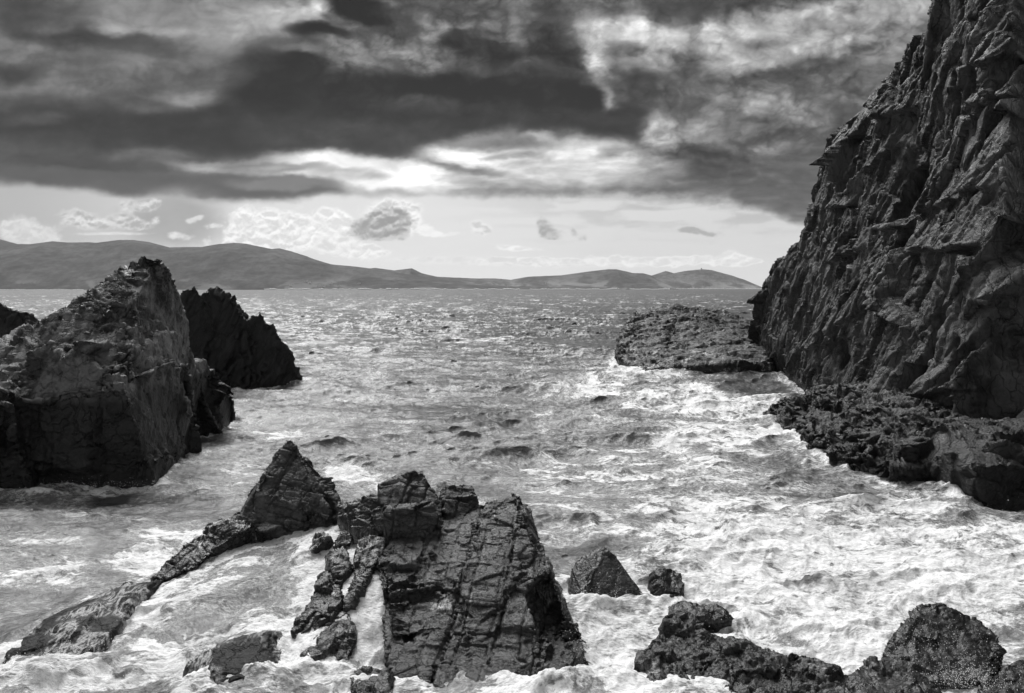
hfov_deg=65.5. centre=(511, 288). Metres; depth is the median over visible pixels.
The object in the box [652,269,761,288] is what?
hills
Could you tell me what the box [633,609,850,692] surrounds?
pitted rock
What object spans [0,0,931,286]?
sky
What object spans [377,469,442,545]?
perched block
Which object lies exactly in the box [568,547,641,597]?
wedge boulder
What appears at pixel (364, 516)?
block rubble
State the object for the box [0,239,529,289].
hills
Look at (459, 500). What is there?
perched block
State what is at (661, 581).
washed boulder
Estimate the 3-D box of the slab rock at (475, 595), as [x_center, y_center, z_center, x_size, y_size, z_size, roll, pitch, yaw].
[-1.032,9.618,22.803,5.550,5.884,7.369,0,0,-16]
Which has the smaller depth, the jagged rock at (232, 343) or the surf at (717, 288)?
the jagged rock at (232, 343)
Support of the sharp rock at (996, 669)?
in the sea
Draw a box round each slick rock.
[3,579,166,663]
[183,630,282,684]
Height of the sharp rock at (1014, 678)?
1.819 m
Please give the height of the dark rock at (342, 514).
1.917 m
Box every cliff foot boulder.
[917,417,1023,511]
[973,417,1023,464]
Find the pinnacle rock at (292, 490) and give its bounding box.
[231,440,340,542]
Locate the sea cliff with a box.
[746,0,1023,419]
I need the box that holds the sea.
[0,289,1023,692]
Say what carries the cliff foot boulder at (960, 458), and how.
in the sea
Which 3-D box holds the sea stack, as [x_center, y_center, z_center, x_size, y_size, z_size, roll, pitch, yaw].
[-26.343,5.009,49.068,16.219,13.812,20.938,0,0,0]
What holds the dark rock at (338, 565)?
in the sea
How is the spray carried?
on the sea
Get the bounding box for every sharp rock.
[845,656,941,692]
[974,657,1001,687]
[977,660,1023,692]
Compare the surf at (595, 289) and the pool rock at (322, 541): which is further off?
the surf at (595, 289)
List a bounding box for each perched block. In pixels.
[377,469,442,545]
[439,484,478,519]
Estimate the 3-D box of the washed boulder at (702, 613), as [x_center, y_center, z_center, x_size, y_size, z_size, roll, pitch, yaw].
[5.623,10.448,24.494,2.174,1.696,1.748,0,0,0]
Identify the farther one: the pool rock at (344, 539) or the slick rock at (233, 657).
the pool rock at (344, 539)
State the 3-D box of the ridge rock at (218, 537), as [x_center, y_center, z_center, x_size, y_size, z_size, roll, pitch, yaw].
[-10.305,9.660,26.780,2.664,3.574,3.273,0,0,41]
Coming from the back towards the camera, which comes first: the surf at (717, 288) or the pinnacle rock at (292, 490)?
the surf at (717, 288)
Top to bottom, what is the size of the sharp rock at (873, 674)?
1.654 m
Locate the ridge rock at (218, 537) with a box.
[150,517,258,580]
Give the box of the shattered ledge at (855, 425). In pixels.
[762,380,978,483]
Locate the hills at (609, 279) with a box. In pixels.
[372,268,679,289]
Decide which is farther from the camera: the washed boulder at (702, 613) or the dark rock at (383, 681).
the washed boulder at (702, 613)
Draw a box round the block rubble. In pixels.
[347,494,383,543]
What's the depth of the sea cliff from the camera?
53.88 m
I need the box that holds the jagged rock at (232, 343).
[180,286,302,389]
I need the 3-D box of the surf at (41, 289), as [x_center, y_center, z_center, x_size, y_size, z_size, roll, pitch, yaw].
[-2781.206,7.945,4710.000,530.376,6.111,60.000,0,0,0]
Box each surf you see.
[0,289,83,289]
[264,288,519,289]
[530,288,669,289]
[676,288,761,288]
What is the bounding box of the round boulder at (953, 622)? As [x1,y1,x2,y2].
[881,603,1006,689]
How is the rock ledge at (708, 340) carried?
in the sea
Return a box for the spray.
[0,361,1023,692]
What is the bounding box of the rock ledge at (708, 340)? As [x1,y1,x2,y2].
[614,303,775,373]
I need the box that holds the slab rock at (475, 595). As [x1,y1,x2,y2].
[375,492,588,687]
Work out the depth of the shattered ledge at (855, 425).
47.20 m
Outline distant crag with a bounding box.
[0,303,40,337]
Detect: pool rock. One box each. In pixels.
[309,532,333,553]
[333,531,352,548]
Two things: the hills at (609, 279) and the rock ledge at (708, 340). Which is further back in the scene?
the hills at (609, 279)
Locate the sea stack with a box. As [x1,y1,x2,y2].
[0,256,235,488]
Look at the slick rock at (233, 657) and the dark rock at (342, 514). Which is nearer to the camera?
the slick rock at (233, 657)
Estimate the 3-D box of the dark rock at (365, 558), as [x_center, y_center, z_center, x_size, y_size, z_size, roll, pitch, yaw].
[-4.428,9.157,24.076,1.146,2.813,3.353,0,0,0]
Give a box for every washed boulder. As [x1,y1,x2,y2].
[647,567,684,597]
[668,601,733,632]
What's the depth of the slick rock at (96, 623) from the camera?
22.64 m
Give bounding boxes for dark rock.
[290,571,357,660]
[325,546,352,585]
[335,498,360,530]
[341,535,385,611]
[350,666,395,692]
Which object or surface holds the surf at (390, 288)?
on the sea
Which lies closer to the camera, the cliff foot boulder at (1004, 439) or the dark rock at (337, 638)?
the dark rock at (337, 638)
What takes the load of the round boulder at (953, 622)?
in the sea
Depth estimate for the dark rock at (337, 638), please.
22.07 m
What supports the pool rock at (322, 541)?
in the sea

